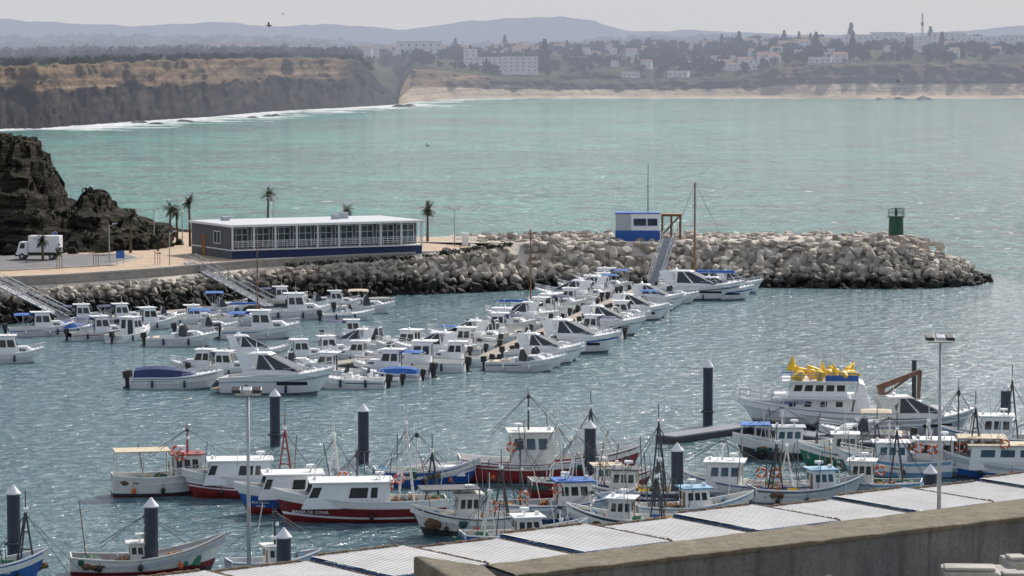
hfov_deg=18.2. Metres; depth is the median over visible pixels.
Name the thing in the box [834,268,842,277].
boulder
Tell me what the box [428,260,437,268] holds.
boulder
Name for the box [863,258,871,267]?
boulder
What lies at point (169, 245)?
street lamp
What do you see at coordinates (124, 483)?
fishing net
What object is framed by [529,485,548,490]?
fishing net
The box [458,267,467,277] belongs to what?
boulder
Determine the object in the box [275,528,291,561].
mooring pile
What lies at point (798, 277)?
boulder
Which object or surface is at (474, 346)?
motor boat
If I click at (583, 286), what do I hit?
motor boat
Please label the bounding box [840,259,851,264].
boulder
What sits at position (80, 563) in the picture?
fishing net
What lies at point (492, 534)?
fish crate
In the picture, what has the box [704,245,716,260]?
boulder
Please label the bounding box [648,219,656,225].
window
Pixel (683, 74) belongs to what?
house
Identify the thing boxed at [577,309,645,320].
motor boat
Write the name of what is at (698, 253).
boulder
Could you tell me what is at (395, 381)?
motor boat
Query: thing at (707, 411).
mooring pile
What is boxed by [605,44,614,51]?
house
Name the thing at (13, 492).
mooring pile
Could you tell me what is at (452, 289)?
boulder
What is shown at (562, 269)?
boulder
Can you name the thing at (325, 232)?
window
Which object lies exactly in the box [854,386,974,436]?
service boat
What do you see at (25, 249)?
box truck
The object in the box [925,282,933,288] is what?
boulder
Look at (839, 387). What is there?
window
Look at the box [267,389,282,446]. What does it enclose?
mooring pile
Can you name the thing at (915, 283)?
boulder
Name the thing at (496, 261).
boulder
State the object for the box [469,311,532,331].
motor boat
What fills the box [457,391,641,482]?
fishing boat
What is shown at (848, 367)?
marker buoy
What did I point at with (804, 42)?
house
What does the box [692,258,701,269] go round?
boulder
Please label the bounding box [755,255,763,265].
boulder
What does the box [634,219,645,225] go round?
window
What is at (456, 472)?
fishing boat
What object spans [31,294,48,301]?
boulder
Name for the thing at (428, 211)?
palm tree
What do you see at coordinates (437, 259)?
boulder
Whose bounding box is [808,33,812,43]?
pine tree
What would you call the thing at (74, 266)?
kerb
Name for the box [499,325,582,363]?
motor boat
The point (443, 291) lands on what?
boulder
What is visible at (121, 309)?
motor boat
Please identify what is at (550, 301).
motor boat
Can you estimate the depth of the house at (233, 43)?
2992.90 m
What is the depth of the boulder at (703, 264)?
415.93 m
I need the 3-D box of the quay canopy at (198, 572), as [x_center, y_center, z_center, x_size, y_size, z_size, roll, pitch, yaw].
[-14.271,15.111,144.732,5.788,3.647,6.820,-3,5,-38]
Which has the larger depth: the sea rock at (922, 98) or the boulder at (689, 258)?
the sea rock at (922, 98)
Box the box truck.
[15,235,62,259]
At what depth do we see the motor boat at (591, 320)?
338.71 m
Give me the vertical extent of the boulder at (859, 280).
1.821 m
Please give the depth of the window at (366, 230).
406.18 m
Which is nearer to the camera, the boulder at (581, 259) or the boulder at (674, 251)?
the boulder at (581, 259)
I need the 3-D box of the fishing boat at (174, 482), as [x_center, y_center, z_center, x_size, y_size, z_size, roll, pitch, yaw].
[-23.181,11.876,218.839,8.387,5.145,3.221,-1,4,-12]
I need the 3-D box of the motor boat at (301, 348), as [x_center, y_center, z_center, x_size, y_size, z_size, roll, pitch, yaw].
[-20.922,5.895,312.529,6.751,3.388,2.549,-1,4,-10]
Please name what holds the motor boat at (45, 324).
on the water
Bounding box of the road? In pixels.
[0,254,136,269]
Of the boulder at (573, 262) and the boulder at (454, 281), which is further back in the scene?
the boulder at (573, 262)
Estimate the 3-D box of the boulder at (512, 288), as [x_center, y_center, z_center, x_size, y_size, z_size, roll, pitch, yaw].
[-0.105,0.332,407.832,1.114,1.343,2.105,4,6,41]
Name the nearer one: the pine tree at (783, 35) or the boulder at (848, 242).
the boulder at (848, 242)
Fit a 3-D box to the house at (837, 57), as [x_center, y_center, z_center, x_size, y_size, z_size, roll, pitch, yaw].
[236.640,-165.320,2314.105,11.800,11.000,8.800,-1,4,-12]
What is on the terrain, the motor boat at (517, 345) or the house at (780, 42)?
the house at (780, 42)
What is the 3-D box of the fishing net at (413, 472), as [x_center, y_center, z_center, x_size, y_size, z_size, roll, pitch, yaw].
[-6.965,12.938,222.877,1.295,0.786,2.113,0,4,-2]
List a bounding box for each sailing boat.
[222,242,282,319]
[493,229,559,315]
[658,182,744,285]
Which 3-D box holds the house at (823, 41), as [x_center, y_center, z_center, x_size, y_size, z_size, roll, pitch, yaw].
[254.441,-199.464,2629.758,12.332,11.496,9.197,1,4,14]
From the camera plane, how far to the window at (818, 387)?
256.05 m
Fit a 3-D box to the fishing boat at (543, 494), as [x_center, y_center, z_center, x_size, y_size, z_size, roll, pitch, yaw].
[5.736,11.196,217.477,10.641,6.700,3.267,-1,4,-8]
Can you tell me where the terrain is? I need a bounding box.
[0,16,1023,128]
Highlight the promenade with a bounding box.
[0,232,484,286]
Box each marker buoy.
[787,356,795,370]
[791,365,798,379]
[791,370,804,379]
[793,366,807,374]
[806,364,820,370]
[807,369,815,378]
[814,370,825,380]
[824,368,836,376]
[830,365,837,374]
[838,370,847,377]
[844,361,854,370]
[844,370,856,374]
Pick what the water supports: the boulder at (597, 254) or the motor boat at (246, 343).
the motor boat at (246, 343)
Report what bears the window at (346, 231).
in the harbour building at (340, 233)
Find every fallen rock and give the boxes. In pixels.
[1,243,17,255]
[66,246,78,253]
[95,239,112,252]
[113,243,119,250]
[114,236,125,250]
[128,237,137,249]
[137,235,150,247]
[137,243,149,249]
[150,235,160,248]
[175,239,183,244]
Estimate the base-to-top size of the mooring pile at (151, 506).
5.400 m
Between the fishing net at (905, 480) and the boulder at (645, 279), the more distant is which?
the boulder at (645, 279)
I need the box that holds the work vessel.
[737,349,955,428]
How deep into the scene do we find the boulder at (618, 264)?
416.02 m
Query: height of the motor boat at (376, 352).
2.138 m
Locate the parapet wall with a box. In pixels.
[486,498,1023,575]
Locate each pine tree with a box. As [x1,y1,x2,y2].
[398,49,407,61]
[451,45,463,50]
[482,52,494,56]
[502,35,507,42]
[538,39,550,58]
[565,40,569,48]
[577,43,581,53]
[608,40,620,44]
[633,54,639,66]
[644,40,655,45]
[666,39,677,45]
[678,41,689,48]
[681,50,699,58]
[719,34,724,44]
[726,37,735,42]
[734,31,743,48]
[750,34,760,38]
[769,39,778,44]
[781,30,786,39]
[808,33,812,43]
[812,32,820,48]
[846,34,856,55]
[847,22,854,33]
[890,45,897,52]
[927,26,932,35]
[938,31,945,44]
[967,42,977,52]
[1014,46,1023,50]
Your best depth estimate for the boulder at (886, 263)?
413.52 m
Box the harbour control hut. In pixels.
[615,203,659,240]
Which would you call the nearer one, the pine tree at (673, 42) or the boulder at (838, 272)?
the boulder at (838, 272)
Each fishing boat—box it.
[0,490,78,575]
[70,500,225,575]
[110,423,232,496]
[181,412,308,498]
[224,503,324,570]
[234,418,392,513]
[273,407,454,522]
[373,430,480,486]
[410,450,531,535]
[446,473,587,549]
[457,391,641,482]
[480,414,634,522]
[517,404,668,498]
[544,459,690,523]
[561,404,696,501]
[634,442,753,522]
[683,430,809,497]
[732,400,833,459]
[740,426,874,506]
[795,406,887,468]
[798,413,923,491]
[839,406,952,477]
[906,393,1006,476]
[923,364,1023,451]
[943,424,1023,478]
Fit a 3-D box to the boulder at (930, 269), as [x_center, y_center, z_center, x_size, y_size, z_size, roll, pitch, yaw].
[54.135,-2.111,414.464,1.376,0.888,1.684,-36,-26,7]
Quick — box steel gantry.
[660,213,681,238]
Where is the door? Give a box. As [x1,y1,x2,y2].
[202,234,205,254]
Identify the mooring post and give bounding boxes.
[912,360,916,398]
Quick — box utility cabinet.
[462,233,468,245]
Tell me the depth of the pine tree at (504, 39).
2840.38 m
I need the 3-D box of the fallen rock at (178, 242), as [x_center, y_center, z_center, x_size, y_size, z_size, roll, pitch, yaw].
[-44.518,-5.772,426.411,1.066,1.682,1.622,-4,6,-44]
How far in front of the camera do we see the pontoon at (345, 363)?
306.38 m
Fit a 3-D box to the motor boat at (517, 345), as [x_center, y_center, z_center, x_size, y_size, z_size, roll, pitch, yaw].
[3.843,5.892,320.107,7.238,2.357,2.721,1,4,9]
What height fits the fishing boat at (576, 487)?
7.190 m
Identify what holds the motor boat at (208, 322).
on the water
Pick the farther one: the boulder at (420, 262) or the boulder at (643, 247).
the boulder at (643, 247)
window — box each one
[213,230,220,243]
[233,228,247,246]
[251,227,268,246]
[272,227,289,245]
[293,226,310,245]
[314,226,331,243]
[335,225,352,243]
[355,225,372,243]
[376,224,393,242]
[396,224,413,241]
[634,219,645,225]
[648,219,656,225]
[794,385,802,390]
[804,385,812,390]
[815,385,823,390]
[826,385,833,390]
[836,402,842,406]
[837,385,844,391]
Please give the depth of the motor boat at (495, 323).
338.78 m
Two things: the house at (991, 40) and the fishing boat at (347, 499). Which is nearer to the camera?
the fishing boat at (347, 499)
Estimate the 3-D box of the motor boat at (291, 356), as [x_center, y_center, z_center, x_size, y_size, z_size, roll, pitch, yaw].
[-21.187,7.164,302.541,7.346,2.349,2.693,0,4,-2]
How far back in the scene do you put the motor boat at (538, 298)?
364.35 m
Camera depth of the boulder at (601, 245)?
419.27 m
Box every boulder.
[16,308,25,319]
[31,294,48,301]
[37,288,49,293]
[93,288,99,299]
[102,308,113,313]
[124,300,131,310]
[194,298,202,306]
[198,286,208,298]
[216,283,223,290]
[228,296,234,301]
[258,284,267,291]
[331,278,341,286]
[397,264,409,271]
[406,258,413,265]
[409,256,418,263]
[416,263,426,274]
[417,258,424,265]
[427,268,436,278]
[427,278,436,291]
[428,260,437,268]
[429,255,444,264]
[437,282,445,289]
[438,288,449,293]
[441,247,453,253]
[448,286,456,292]
[449,254,454,263]
[450,269,458,277]
[451,277,458,285]
[453,258,462,268]
[457,287,465,292]
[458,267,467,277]
[459,275,464,284]
[470,274,481,280]
[471,282,483,289]
[472,249,482,254]
[472,286,481,292]
[474,257,483,265]
[477,264,489,271]
[479,280,487,288]
[485,269,490,280]
[487,249,496,254]
[489,277,496,283]
[490,282,497,290]
[492,258,501,265]
[493,272,502,283]
[498,283,506,290]
[503,245,510,251]
[504,253,512,263]
[507,285,516,290]
[509,274,522,283]
[515,284,523,290]
[524,243,532,247]
[525,268,536,278]
[532,241,540,246]
[532,278,543,286]
[538,244,546,251]
[546,245,558,254]
[547,239,558,246]
[547,265,556,274]
[552,274,558,286]
[556,262,563,271]
[558,242,564,248]
[560,274,569,281]
[564,268,577,274]
[567,273,575,280]
[571,254,577,265]
[576,255,587,264]
[584,257,591,265]
[586,253,594,259]
[591,260,602,266]
[594,250,600,260]
[597,241,605,248]
[607,259,614,266]
[608,239,617,245]
[609,246,617,258]
[614,261,624,271]
[620,246,631,253]
[625,256,633,262]
[626,267,634,274]
[630,274,637,279]
[634,266,639,277]
[639,243,651,253]
[643,274,649,282]
[668,260,674,267]
[672,247,678,253]
[675,255,686,264]
[682,243,691,252]
[684,239,692,244]
[684,260,690,269]
[686,256,693,266]
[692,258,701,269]
[693,250,701,258]
[700,250,710,260]
[700,261,706,267]
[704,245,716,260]
[711,245,718,252]
[712,257,720,263]
[712,264,720,269]
[714,238,722,243]
[716,244,725,249]
[720,264,731,269]
[735,269,742,274]
[740,272,749,278]
[748,274,755,280]
[752,266,763,275]
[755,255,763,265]
[762,260,771,269]
[762,268,774,278]
[773,276,783,286]
[788,265,799,273]
[791,273,805,282]
[793,258,800,266]
[799,251,808,265]
[804,274,809,280]
[807,254,816,262]
[808,248,816,255]
[815,275,824,282]
[818,254,828,267]
[820,282,828,288]
[826,271,835,278]
[833,243,841,250]
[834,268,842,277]
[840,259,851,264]
[841,273,848,281]
[845,239,853,245]
[845,252,855,261]
[847,278,864,287]
[848,271,858,278]
[852,248,863,259]
[856,263,868,271]
[858,270,870,280]
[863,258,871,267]
[869,273,877,280]
[872,256,882,265]
[882,260,893,267]
[882,277,897,288]
[883,266,894,272]
[884,275,892,280]
[885,246,893,254]
[897,278,908,285]
[900,269,909,277]
[907,278,912,287]
[910,280,919,288]
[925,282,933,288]
[927,267,934,272]
[936,254,944,258]
[941,271,949,285]
[946,265,954,272]
[947,278,963,286]
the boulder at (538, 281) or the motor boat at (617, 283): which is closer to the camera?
the motor boat at (617, 283)
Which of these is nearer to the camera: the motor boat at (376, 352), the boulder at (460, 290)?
the motor boat at (376, 352)
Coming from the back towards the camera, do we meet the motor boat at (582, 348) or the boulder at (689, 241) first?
the boulder at (689, 241)
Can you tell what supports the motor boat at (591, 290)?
on the water
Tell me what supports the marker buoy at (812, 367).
on the work vessel
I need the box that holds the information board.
[116,251,123,264]
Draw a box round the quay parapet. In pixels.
[1,251,436,277]
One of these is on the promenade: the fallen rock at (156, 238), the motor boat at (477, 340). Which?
the fallen rock at (156, 238)
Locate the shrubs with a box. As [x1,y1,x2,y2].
[0,133,512,267]
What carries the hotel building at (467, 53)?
on the terrain
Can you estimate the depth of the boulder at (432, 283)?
402.58 m
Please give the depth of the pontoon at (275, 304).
380.02 m
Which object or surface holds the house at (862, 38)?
on the terrain
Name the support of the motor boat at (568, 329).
on the water
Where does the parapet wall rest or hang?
on the ground
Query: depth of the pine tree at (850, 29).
2839.88 m
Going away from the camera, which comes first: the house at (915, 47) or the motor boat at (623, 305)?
the motor boat at (623, 305)
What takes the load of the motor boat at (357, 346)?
on the water
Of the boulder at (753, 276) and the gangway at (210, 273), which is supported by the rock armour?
the boulder at (753, 276)
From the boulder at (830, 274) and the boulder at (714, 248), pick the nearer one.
the boulder at (830, 274)
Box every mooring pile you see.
[4,485,21,555]
[142,497,159,558]
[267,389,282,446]
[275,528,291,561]
[356,404,370,463]
[582,420,596,475]
[671,443,683,500]
[701,359,714,425]
[923,465,936,487]
[1000,384,1012,428]
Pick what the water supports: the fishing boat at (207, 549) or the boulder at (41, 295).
the fishing boat at (207, 549)
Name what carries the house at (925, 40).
on the terrain
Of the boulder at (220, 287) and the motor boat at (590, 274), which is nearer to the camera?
the boulder at (220, 287)
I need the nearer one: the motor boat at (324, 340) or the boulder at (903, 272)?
the motor boat at (324, 340)
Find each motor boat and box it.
[0,327,44,362]
[2,310,75,336]
[50,302,111,324]
[53,320,91,335]
[63,314,119,340]
[97,296,139,324]
[104,315,150,343]
[114,305,176,329]
[122,364,223,388]
[140,323,218,346]
[157,307,185,317]
[163,303,220,325]
[170,342,216,368]
[171,308,237,334]
[185,349,242,376]
[199,291,247,313]
[211,307,251,325]
[212,332,290,362]
[213,342,334,393]
[214,308,299,338]
[250,279,307,301]
[254,284,330,319]
[282,331,331,359]
[285,292,329,304]
[287,351,318,363]
[291,328,349,350]
[294,343,367,375]
[307,289,359,308]
[316,366,392,388]
[317,304,374,320]
[319,318,381,338]
[319,322,385,350]
[331,289,394,313]
[331,339,379,360]
[340,367,405,385]
[342,327,390,341]
[353,339,437,377]
[361,363,426,381]
[365,343,394,355]
[375,320,423,347]
[381,330,471,372]
[393,324,472,355]
[420,325,481,341]
[423,337,488,355]
[427,313,503,345]
[430,323,476,349]
[433,339,494,366]
[455,318,502,351]
[459,323,521,341]
[466,306,535,326]
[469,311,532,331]
[476,319,508,339]
[480,347,560,371]
[485,299,553,321]
[487,311,544,329]
[490,319,530,333]
[497,346,566,366]
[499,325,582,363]
[509,337,585,359]
[510,295,572,317]
[515,335,584,348]
[528,286,584,311]
[528,295,564,317]
[535,277,604,302]
[538,292,580,314]
[538,313,607,335]
[540,311,621,352]
[545,286,609,300]
[557,270,618,298]
[560,294,587,305]
[561,286,599,304]
[563,268,623,292]
[575,261,639,287]
[576,297,645,334]
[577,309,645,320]
[579,281,610,294]
[579,322,613,331]
[582,306,627,338]
[582,306,646,318]
[594,271,628,286]
[601,274,631,291]
[604,297,673,316]
[608,301,665,307]
[609,287,669,319]
[611,293,650,322]
[622,282,684,308]
[623,289,672,310]
[655,268,744,299]
[661,289,686,305]
[665,285,699,303]
[704,275,754,299]
[716,269,762,292]
[819,408,917,438]
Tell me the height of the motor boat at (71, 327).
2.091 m
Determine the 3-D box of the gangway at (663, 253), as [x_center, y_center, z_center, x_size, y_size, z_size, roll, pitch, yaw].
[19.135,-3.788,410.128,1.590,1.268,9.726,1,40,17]
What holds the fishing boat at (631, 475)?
on the water
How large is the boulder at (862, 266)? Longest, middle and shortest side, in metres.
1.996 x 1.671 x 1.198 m
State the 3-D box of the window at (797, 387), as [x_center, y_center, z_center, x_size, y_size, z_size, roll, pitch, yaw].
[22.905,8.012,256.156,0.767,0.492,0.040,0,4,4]
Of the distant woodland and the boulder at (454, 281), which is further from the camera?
the distant woodland
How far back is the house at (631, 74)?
2301.34 m
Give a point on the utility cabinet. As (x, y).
(465, 239)
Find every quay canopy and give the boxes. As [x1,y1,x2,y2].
[140,569,232,575]
[214,559,375,575]
[310,544,488,575]
[412,537,574,573]
[500,522,671,553]
[593,516,753,550]
[673,503,840,531]
[759,498,908,530]
[832,486,993,511]
[912,480,1023,510]
[979,471,1023,487]
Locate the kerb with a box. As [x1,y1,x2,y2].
[0,257,142,270]
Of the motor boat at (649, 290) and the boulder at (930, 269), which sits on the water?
the motor boat at (649, 290)
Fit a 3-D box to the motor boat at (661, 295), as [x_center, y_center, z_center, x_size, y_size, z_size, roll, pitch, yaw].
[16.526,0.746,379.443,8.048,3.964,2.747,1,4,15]
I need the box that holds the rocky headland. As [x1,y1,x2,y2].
[0,132,191,252]
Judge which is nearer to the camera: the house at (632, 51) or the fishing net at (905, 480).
the fishing net at (905, 480)
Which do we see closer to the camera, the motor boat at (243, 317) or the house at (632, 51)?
the motor boat at (243, 317)
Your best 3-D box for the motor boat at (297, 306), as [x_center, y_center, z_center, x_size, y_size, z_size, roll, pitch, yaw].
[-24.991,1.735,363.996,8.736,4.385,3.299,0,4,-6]
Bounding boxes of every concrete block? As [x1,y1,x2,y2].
[940,563,1015,575]
[996,570,1023,575]
[999,553,1023,569]
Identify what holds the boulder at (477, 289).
on the rock armour
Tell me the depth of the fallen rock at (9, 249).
404.06 m
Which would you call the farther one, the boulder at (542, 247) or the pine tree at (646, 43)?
the pine tree at (646, 43)
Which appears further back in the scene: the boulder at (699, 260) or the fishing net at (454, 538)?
the boulder at (699, 260)
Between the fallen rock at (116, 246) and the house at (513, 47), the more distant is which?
the house at (513, 47)
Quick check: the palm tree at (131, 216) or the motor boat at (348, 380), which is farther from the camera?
the palm tree at (131, 216)
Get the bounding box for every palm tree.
[33,232,48,260]
[124,209,137,252]
[163,201,181,240]
[170,204,182,240]
[180,193,196,245]
[261,186,276,217]
[342,202,354,215]
[420,200,436,241]
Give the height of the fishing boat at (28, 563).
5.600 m
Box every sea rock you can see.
[392,105,411,106]
[915,96,927,99]
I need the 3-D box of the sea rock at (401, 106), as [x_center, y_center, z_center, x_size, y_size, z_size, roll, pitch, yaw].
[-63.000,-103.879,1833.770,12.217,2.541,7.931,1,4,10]
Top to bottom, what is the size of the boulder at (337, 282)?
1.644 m
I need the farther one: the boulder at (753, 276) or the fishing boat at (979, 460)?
the boulder at (753, 276)
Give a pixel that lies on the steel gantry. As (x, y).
(671, 215)
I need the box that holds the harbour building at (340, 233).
[188,212,425,258]
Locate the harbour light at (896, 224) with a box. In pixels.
[887,207,904,234]
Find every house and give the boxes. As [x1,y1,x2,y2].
[210,42,225,47]
[225,42,241,46]
[244,42,260,46]
[359,46,371,57]
[372,46,378,56]
[382,45,395,49]
[395,41,442,58]
[512,46,527,51]
[514,48,524,52]
[582,47,589,53]
[590,51,600,55]
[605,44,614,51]
[610,48,616,53]
[610,60,617,66]
[621,72,639,77]
[629,48,637,55]
[631,56,638,62]
[641,59,652,69]
[667,71,689,77]
[687,42,697,50]
[702,40,711,47]
[711,55,720,62]
[717,59,732,69]
[725,62,738,70]
[726,55,735,60]
[736,57,755,69]
[748,48,754,56]
[748,64,763,70]
[756,52,776,63]
[765,54,781,65]
[769,46,782,53]
[777,40,791,44]
[796,39,809,46]
[808,57,831,63]
[818,38,829,45]
[823,49,834,55]
[830,52,848,62]
[843,34,880,44]
[870,32,904,42]
[884,45,891,51]
[913,36,940,44]
[913,45,923,50]
[931,32,966,40]
[948,48,959,57]
[954,36,978,43]
[979,36,1014,45]
[990,46,1001,54]
[1001,35,1023,43]
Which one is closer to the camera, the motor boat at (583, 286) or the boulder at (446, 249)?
the motor boat at (583, 286)
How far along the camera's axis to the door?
404.15 m
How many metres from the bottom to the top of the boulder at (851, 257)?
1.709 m
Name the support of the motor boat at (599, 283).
on the water
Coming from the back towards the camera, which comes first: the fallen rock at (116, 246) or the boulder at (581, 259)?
the boulder at (581, 259)
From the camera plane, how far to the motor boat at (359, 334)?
321.14 m
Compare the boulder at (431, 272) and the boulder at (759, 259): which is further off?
the boulder at (759, 259)
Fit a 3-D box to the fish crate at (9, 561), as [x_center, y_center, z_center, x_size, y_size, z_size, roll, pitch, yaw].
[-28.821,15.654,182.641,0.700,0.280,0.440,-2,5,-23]
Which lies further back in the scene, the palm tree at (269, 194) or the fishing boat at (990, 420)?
the palm tree at (269, 194)
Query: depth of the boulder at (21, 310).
358.89 m
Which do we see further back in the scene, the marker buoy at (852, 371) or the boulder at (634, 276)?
the boulder at (634, 276)
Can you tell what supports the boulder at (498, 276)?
on the rock armour
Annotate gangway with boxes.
[0,272,75,320]
[184,253,274,306]
[647,231,674,285]
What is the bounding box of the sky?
[0,0,1023,34]
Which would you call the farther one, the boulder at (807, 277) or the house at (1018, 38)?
the house at (1018, 38)
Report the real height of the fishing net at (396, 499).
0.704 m
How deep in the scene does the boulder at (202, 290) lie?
379.49 m
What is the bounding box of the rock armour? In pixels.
[0,230,993,324]
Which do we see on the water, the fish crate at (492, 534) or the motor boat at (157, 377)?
the motor boat at (157, 377)
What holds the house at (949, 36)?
on the terrain
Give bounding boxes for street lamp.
[109,223,116,261]
[169,231,176,264]
[182,211,187,245]
[449,208,459,245]
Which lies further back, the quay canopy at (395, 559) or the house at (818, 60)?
the house at (818, 60)
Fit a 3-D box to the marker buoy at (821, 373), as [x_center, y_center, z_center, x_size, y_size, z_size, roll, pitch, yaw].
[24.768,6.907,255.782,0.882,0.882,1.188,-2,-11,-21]
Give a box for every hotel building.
[463,49,476,65]
[468,57,500,69]
[501,56,537,75]
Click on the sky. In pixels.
(824, 17)
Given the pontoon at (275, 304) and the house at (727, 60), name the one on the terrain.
the house at (727, 60)
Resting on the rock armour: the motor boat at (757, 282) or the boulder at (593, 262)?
the boulder at (593, 262)
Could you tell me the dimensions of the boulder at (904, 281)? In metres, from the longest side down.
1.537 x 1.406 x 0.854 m
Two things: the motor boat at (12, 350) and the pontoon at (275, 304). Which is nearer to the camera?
the motor boat at (12, 350)
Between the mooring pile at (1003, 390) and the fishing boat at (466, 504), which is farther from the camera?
the mooring pile at (1003, 390)
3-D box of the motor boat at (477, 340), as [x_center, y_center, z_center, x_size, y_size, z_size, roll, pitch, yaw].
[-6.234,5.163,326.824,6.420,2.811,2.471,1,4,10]
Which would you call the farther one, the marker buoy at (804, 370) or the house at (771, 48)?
the house at (771, 48)
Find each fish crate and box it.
[0,559,13,562]
[117,554,128,558]
[191,560,200,564]
[397,495,407,499]
[475,532,487,535]
[488,533,500,535]
[632,516,642,519]
[651,514,662,517]
[753,482,764,484]
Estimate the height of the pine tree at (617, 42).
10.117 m
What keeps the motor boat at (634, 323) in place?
on the water
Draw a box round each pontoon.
[32,297,393,325]
[212,357,376,385]
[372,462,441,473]
[479,285,641,359]
[655,423,750,443]
[751,426,914,449]
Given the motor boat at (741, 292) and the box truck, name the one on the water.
the motor boat at (741, 292)
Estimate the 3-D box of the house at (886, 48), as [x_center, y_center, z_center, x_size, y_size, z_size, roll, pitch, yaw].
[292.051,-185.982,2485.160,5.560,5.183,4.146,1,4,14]
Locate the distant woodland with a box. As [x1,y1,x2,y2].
[0,32,1023,77]
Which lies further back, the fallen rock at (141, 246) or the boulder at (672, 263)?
the boulder at (672, 263)
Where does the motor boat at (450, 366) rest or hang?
on the water
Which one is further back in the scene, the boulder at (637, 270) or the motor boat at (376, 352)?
the boulder at (637, 270)
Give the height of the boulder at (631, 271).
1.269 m
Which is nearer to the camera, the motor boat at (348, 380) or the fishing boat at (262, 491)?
the fishing boat at (262, 491)
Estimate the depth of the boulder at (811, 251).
416.62 m
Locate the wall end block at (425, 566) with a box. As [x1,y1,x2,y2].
[414,556,495,575]
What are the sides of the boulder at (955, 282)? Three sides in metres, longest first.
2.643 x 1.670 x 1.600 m
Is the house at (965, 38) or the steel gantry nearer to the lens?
the steel gantry
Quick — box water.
[0,98,1023,575]
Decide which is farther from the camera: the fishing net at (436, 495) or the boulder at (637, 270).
the boulder at (637, 270)
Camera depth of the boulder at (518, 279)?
409.37 m
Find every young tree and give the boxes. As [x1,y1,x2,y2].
[55,243,63,268]
[90,241,101,266]
[152,241,162,264]
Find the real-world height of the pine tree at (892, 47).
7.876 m
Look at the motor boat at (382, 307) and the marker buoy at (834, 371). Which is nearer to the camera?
the marker buoy at (834, 371)
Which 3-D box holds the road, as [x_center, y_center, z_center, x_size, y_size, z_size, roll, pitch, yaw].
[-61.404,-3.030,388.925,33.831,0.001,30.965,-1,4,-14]
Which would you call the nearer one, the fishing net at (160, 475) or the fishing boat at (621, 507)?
the fishing boat at (621, 507)
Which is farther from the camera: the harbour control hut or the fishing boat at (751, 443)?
the harbour control hut
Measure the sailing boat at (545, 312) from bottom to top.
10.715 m
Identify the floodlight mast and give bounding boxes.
[231,387,261,567]
[925,334,954,508]
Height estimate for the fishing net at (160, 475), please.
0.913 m
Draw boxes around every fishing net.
[39,561,48,570]
[77,557,86,566]
[81,564,98,571]
[82,555,98,558]
[120,480,138,485]
[153,473,166,476]
[391,496,408,501]
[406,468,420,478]
[424,518,441,529]
[426,473,440,479]
[427,494,444,499]
[452,533,480,541]
[459,521,467,528]
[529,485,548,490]
[591,514,605,524]
[666,502,679,507]
[754,446,767,451]
[762,446,772,452]
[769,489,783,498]
[890,479,914,483]
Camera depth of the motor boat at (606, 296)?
387.16 m
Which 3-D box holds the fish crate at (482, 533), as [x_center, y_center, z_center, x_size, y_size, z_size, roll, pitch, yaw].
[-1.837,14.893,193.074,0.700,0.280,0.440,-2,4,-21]

